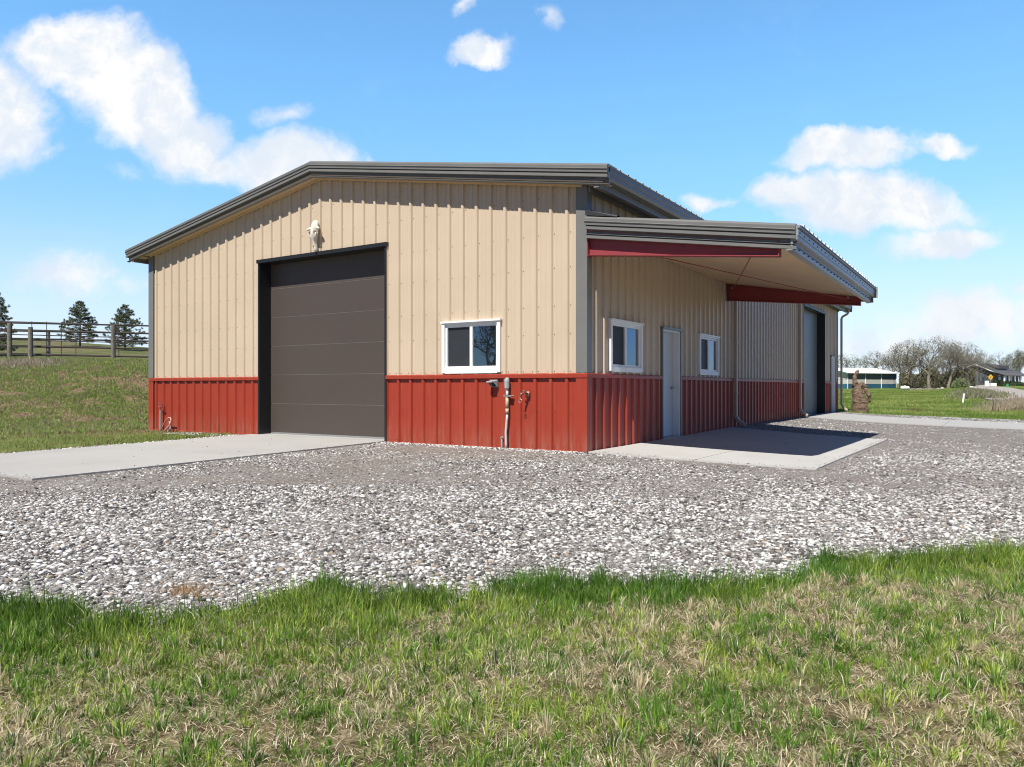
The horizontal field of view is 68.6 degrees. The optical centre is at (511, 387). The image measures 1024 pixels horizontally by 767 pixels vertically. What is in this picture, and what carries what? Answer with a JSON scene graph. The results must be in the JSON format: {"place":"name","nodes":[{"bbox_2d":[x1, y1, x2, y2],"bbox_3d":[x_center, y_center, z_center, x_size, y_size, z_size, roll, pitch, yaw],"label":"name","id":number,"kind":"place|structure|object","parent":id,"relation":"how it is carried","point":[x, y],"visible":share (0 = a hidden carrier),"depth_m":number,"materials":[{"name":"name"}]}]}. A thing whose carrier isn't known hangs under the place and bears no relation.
{"place":"outdoors","nodes":[
{"label":"outdoors","id":0,"kind":"place"},
{"bbox_2d":[0,356,148,434],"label":"bank grass","id":1,"kind":"structure","parent":0,"point":[122,411],"depth_m":23.80,"materials":[{"name":"green plant"}]},
{"bbox_2d":[0,434,384,480],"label":"driveway","id":2,"kind":"structure","parent":0,"point":[47,464],"depth_m":12.24,"materials":[{"name":"concrete"}]},
{"bbox_2d":[0,340,1023,766],"bbox_3d":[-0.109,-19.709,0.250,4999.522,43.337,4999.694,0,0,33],"label":"ground","id":3,"kind":"structure","parent":0,"point":[688,664],"depth_m":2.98,"materials":[{"name":"green plant"}]},
{"bbox_2d":[0,293,17,350],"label":"pine tree","id":4,"kind":"object","parent":3,"relation":"on","point":[3,308],"visible":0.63,"depth_m":56.12,"materials":[{"name":"green plant"}]},
{"bbox_2d":[28,327,32,356],"bbox_3d":[-19.900,-1.747,31.000,0.198,1.502,0.198,0,0,33],"label":"fence post","id":5,"kind":"object","parent":3,"relation":"on","point":[30,341],"visible":0.79,"depth_m":30.92,"materials":[{"name":"grey wood"}]},
{"bbox_2d":[0,355,85,369],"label":"dead bank grass","id":6,"kind":"structure","parent":3,"relation":"on","point":[22,361],"depth_m":28.43,"materials":[{"name":"plant"}]},
{"bbox_2d":[47,332,50,356],"bbox_3d":[-22.200,-1.857,35.900,0.198,1.622,0.198,0,0,33],"label":"fence post","id":7,"kind":"object","parent":3,"relation":"on","point":[48,344],"visible":0.29,"depth_m":35.83,"materials":[{"name":"brown wood"}]},
{"bbox_2d":[0,322,147,357],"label":"post and rail fence","id":8,"kind":"object","parent":3,"relation":"on","point":[113,340],"visible":0.59,"depth_m":31.43,"materials":[{"name":"grey wood"}]},
{"bbox_2d":[0,321,147,357],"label":"corral panel fence","id":9,"kind":"object","parent":3,"relation":"on","point":[61,335],"visible":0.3,"depth_m":35.49,"materials":[{"name":"brown wood"}]},
{"bbox_2d":[56,300,98,345],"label":"pine tree","id":10,"kind":"object","parent":3,"relation":"on","point":[78,313],"visible":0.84,"depth_m":73.75,"materials":[{"name":"green plant"}]},
{"bbox_2d":[0,428,236,453],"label":"verge grass","id":11,"kind":"structure","parent":3,"relation":"on","point":[109,442],"depth_m":15.90,"materials":[{"name":"green plant"}]},
{"bbox_2d":[102,304,146,349],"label":"pine tree","id":12,"kind":"object","parent":3,"relation":"on","point":[119,316],"visible":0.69,"depth_m":71.76,"materials":[{"name":"green plant"}]},
{"bbox_2d":[158,401,162,428],"bbox_3d":[-8.612,0.703,18.358,0.166,0.760,0.044,0,0,33],"label":"standpipe","id":13,"kind":"object","parent":3,"relation":"on","point":[160,412],"visible":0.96,"depth_m":18.35,"materials":[{"name":"grey metal"}]},
{"bbox_2d":[161,417,171,431],"bbox_3d":[-8.382,0.898,18.181,0.190,0.368,0.583,0,0,-32],"label":"looped hose","id":14,"kind":"object","parent":3,"relation":"on","point":[168,426],"visible":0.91,"depth_m":18.05,"materials":[{"name":"rubber"}]},
{"bbox_2d":[0,411,1023,625],"bbox_3d":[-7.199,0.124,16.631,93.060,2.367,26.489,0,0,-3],"label":"gravel yard","id":15,"kind":"structure","parent":3,"relation":"on","point":[287,479],"depth_m":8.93,"materials":[{"name":"grey gravel"}]},
{"bbox_2d":[153,577,230,604],"bbox_3d":[-1.914,1.181,4.389,0.660,0.080,0.394,0,0,33],"label":"dead tuft","id":16,"kind":"object","parent":15,"relation":"on","point":[186,588],"visible":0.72,"depth_m":4.37,"materials":[{"name":"brown plant"}]},
{"bbox_2d":[125,161,877,451],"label":"metal building","id":17,"kind":"structure","parent":15,"relation":"on","point":[582,307],"depth_m":14.63,"materials":[{"name":"metal"}]},
{"bbox_2d":[307,220,319,251],"bbox_3d":[-4.064,-3.117,15.410,0.374,0.640,0.160,0,0,33],"label":"animal skull","id":18,"kind":"object","parent":17,"relation":"attached to","point":[313,231],"visible":1,"depth_m":15.37},
{"bbox_2d":[256,242,388,440],"bbox_3d":[-3.921,-0.879,15.611,3.814,3.883,0.371,0,0,33],"label":"overhead door","id":19,"kind":"structure","parent":17,"relation":"in","point":[322,315],"depth_m":15.80,"materials":[{"name":"brown metal"}]},
{"bbox_2d":[440,318,502,373],"bbox_3d":[-0.732,-0.725,13.390,1.320,0.947,0.105,0,0,33],"label":"window","id":20,"kind":"structure","parent":17,"relation":"in","point":[468,346],"depth_m":13.38,"materials":[{"name":"white plastic"}]},
{"bbox_2d":[608,318,643,372],"bbox_3d":[2.044,-0.731,13.435,0.105,0.917,1.410,0,0,33],"label":"window","id":21,"kind":"structure","parent":17,"relation":"in","point":[625,337],"depth_m":13.43,"materials":[{"name":"white plastic"}]},
{"bbox_2d":[664,329,679,438],"bbox_3d":[3.192,-0.060,15.347,0.220,2.206,0.979,0,0,33],"label":"walk door","id":22,"kind":"structure","parent":17,"relation":"in","point":[671,338],"depth_m":15.68,"materials":[{"name":"white paint"}]},
{"bbox_2d":[698,333,719,375],"bbox_3d":[4.538,-0.745,17.300,0.105,0.927,1.410,0,0,33],"label":"window","id":23,"kind":"structure","parent":17,"relation":"in","point":[708,345],"depth_m":17.28,"materials":[{"name":"white plastic"}]},
{"bbox_2d":[803,304,825,415],"bbox_3d":[10.942,-0.924,27.455,0.351,3.973,3.890,0,0,33],"label":"overhead door","id":24,"kind":"structure","parent":17,"relation":"in","point":[814,318],"depth_m":28.56,"materials":[{"name":"grey metal"}]},
{"bbox_2d":[832,357,834,411],"bbox_3d":[12.994,-0.095,30.534,0.220,2.276,0.929,0,0,33],"label":"walk door","id":25,"kind":"structure","parent":17,"relation":"in","point":[833,358],"depth_m":30.87,"materials":[{"name":"white paint"}]},
{"bbox_2d":[588,427,886,469],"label":"patio","id":26,"kind":"structure","parent":15,"relation":"on","point":[733,445],"depth_m":13.36,"materials":[{"name":"concrete"}]},
{"bbox_2d":[11,439,884,477],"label":"slab edge gravel","id":27,"kind":"structure","parent":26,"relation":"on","point":[605,451],"depth_m":11.32,"materials":[{"name":"grey gravel"}]},
{"bbox_2d":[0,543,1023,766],"bbox_3d":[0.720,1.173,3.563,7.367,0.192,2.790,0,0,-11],"label":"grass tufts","id":28,"kind":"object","parent":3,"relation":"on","point":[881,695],"visible":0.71,"depth_m":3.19,"materials":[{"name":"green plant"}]},
{"bbox_2d":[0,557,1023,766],"bbox_3d":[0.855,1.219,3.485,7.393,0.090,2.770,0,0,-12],"label":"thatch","id":29,"kind":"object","parent":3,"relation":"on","point":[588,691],"visible":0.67,"depth_m":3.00,"materials":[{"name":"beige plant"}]},
{"bbox_2d":[838,354,862,367],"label":"leafing tree","id":30,"kind":"object","parent":3,"relation":"on","point":[845,361],"visible":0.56,"depth_m":188.87,"materials":[{"name":"grey plant"}]},
{"bbox_2d":[843,358,868,367],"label":"leafing tree","id":31,"kind":"object","parent":3,"relation":"on","point":[857,360],"visible":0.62,"depth_m":195.12,"materials":[{"name":"grey plant"}]},
{"bbox_2d":[851,370,871,412],"bbox_3d":[14.670,0.180,31.588,0.694,1.874,0.707,0,0,-36],"label":"carved sculpture","id":32,"kind":"object","parent":3,"relation":"on","point":[859,401],"visible":0.92,"depth_m":31.44,"materials":[{"name":"brown wood"}]},
{"bbox_2d":[838,368,898,388],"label":"blue barn","id":33,"kind":"structure","parent":3,"relation":"on","point":[870,378],"depth_m":164.51,"materials":[{"name":"metal"}]},
{"bbox_2d":[854,358,883,367],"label":"leafing tree","id":34,"kind":"object","parent":3,"relation":"on","point":[876,363],"visible":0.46,"depth_m":199.24,"materials":[{"name":"grey plant"}]},
{"bbox_2d":[859,351,892,369],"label":"bare tree","id":35,"kind":"object","parent":3,"relation":"on","point":[873,359],"visible":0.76,"depth_m":191.82,"materials":[{"name":"grey plant"}]},
{"bbox_2d":[877,353,904,371],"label":"bare tree","id":36,"kind":"object","parent":3,"relation":"on","point":[889,361],"visible":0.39,"depth_m":183.55,"materials":[{"name":"grey plant"}]},
{"bbox_2d":[887,358,917,373],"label":"bare tree","id":37,"kind":"object","parent":3,"relation":"on","point":[903,367],"visible":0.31,"depth_m":157.96,"materials":[{"name":"grey plant"}]},
{"bbox_2d":[887,355,918,373],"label":"bare tree","id":38,"kind":"object","parent":3,"relation":"on","point":[903,364],"visible":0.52,"depth_m":153.38,"materials":[{"name":"grey plant"}]},
{"bbox_2d":[890,352,917,372],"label":"bare tree","id":39,"kind":"object","parent":3,"relation":"on","point":[901,361],"visible":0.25,"depth_m":162.67,"materials":[{"name":"grey plant"}]},
{"bbox_2d":[900,385,909,390],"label":"propane tank","id":40,"kind":"object","parent":3,"relation":"on","point":[905,387],"visible":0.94,"depth_m":111.83,"materials":[{"name":"white metal"}]},
{"bbox_2d":[878,338,932,383],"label":"bare tree","id":41,"kind":"object","parent":3,"relation":"on","point":[883,360],"visible":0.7,"depth_m":150.16,"materials":[{"name":"grey plant"}]},
{"bbox_2d":[904,405,925,411],"bbox_3d":[19.235,1.007,35.764,0.922,0.325,0.881,0,0,5],"label":"weed tuft","id":42,"kind":"object","parent":3,"relation":"on","point":[915,409],"visible":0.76,"depth_m":35.76,"materials":[{"name":"green plant"}]},
{"bbox_2d":[892,336,956,388],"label":"bare tree","id":43,"kind":"object","parent":3,"relation":"on","point":[915,353],"visible":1,"depth_m":138.39,"materials":[{"name":"grey plant"}]},
{"bbox_2d":[914,355,935,385],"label":"bare tree","id":44,"kind":"object","parent":3,"relation":"on","point":[923,365],"visible":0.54,"depth_m":152.90,"materials":[{"name":"grey plant"}]},
{"bbox_2d":[909,388,944,389],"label":"log row","id":45,"kind":"object","parent":3,"relation":"on","point":[924,388],"visible":0.31,"depth_m":125.92,"materials":[{"name":"grey wood"}]},
{"bbox_2d":[913,359,944,373],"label":"bare tree","id":46,"kind":"object","parent":3,"relation":"on","point":[932,366],"visible":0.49,"depth_m":153.31,"materials":[{"name":"grey plant"}]},
{"bbox_2d":[898,366,976,388],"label":"undergrowth","id":47,"kind":"object","parent":3,"relation":"on","point":[938,380],"visible":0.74,"depth_m":147.35,"materials":[{"name":"green plant"}]},
{"bbox_2d":[927,354,951,372],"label":"bare tree","id":48,"kind":"object","parent":3,"relation":"on","point":[940,360],"visible":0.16,"depth_m":165.85,"materials":[{"name":"grey plant"}]},
{"bbox_2d":[926,360,954,374],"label":"bare tree","id":49,"kind":"object","parent":3,"relation":"on","point":[945,372],"visible":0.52,"depth_m":156.53,"materials":[{"name":"grey plant"}]},
{"bbox_2d":[929,340,982,387],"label":"bare tree","id":50,"kind":"object","parent":3,"relation":"on","point":[960,355],"visible":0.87,"depth_m":144.87,"materials":[{"name":"grey plant"}]},
{"bbox_2d":[941,352,982,370],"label":"bare tree","id":51,"kind":"object","parent":3,"relation":"on","point":[954,364],"visible":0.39,"depth_m":154.16,"materials":[{"name":"grey plant"}]},
{"bbox_2d":[953,354,973,369],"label":"bare tree","id":52,"kind":"object","parent":3,"relation":"on","point":[963,362],"visible":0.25,"depth_m":160.37,"materials":[{"name":"grey plant"}]},
{"bbox_2d":[937,342,992,361],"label":"bare tree","id":53,"kind":"object","parent":3,"relation":"on","point":[970,351],"visible":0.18,"depth_m":177.09,"materials":[{"name":"grey plant"}]},
{"bbox_2d":[963,351,997,375],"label":"bare tree","id":54,"kind":"object","parent":3,"relation":"on","point":[986,362],"visible":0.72,"depth_m":154.88,"materials":[{"name":"grey plant"}]},
{"bbox_2d":[938,395,1023,411],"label":"dry grass","id":55,"kind":"structure","parent":3,"relation":"on","point":[1017,403],"depth_m":38.87,"materials":[{"name":"beige plant"}]},
{"bbox_2d":[939,387,1022,399],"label":"weedy verge","id":56,"kind":"structure","parent":3,"relation":"on","point":[972,393],"depth_m":57.12,"materials":[{"name":"beige plant"}]},
{"bbox_2d":[985,381,996,385],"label":"white planter","id":57,"kind":"object","parent":3,"relation":"on","point":[987,383],"visible":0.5,"depth_m":145.78,"materials":[{"name":"concrete"}]},
{"bbox_2d":[961,360,1023,384],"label":"dark roofed house","id":58,"kind":"structure","parent":3,"relation":"on","point":[1004,373],"depth_m":159.15,"materials":[{"name":"grey"}]},
{"bbox_2d":[991,396,1000,414],"bbox_3d":[21.437,0.898,33.242,0.406,1.015,0.497,0,0,33],"label":"sapling","id":59,"kind":"object","parent":3,"relation":"on","point":[994,402],"visible":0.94,"depth_m":33.31,"materials":[{"name":"grey plant"}]},
{"bbox_2d":[989,379,1004,385],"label":"shrub","id":60,"kind":"object","parent":3,"relation":"on","point":[998,382],"visible":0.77,"depth_m":149.51,"materials":[{"name":"green plant"}]},
{"bbox_2d":[987,352,1013,365],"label":"bare tree","id":61,"kind":"object","parent":3,"relation":"on","point":[991,357],"visible":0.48,"depth_m":189.62,"materials":[{"name":"grey plant"}]},
{"bbox_2d":[997,348,1023,381],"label":"bare tree","id":62,"kind":"object","parent":3,"relation":"on","point":[1017,362],"visible":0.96,"depth_m":183.25,"materials":[{"name":"grey plant"}]},
{"bbox_2d":[997,380,1023,385],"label":"shrub","id":63,"kind":"object","parent":3,"relation":"on","point":[1012,383],"visible":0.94,"depth_m":148.26,"materials":[{"name":"green plant"}]},
{"bbox_2d":[0,0,1023,382],"label":"sky","id":64,"kind":"structure","parent":0,"point":[892,131],"materials":[{"name":"blue"}]},
{"bbox_2d":[802,412,1023,429],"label":"apron","id":65,"kind":"object","parent":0,"point":[927,422],"visible":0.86,"depth_m":25.35,"materials":[{"name":"concrete"}]},
{"bbox_2d":[838,387,1023,419],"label":"lawn grass","id":66,"kind":"structure","parent":0,"point":[885,397],"depth_m":44.09,"materials":[{"name":"green plant"}]},
{"bbox_2d":[951,378,970,387],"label":"shrub","id":67,"kind":"object","parent":66,"relation":"on","point":[954,384],"visible":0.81,"depth_m":131.63,"materials":[{"name":"green plant"}]},
{"bbox_2d":[973,385,1023,399],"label":"track","id":68,"kind":"structure","parent":0,"point":[1020,392],"depth_m":94.17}
]}

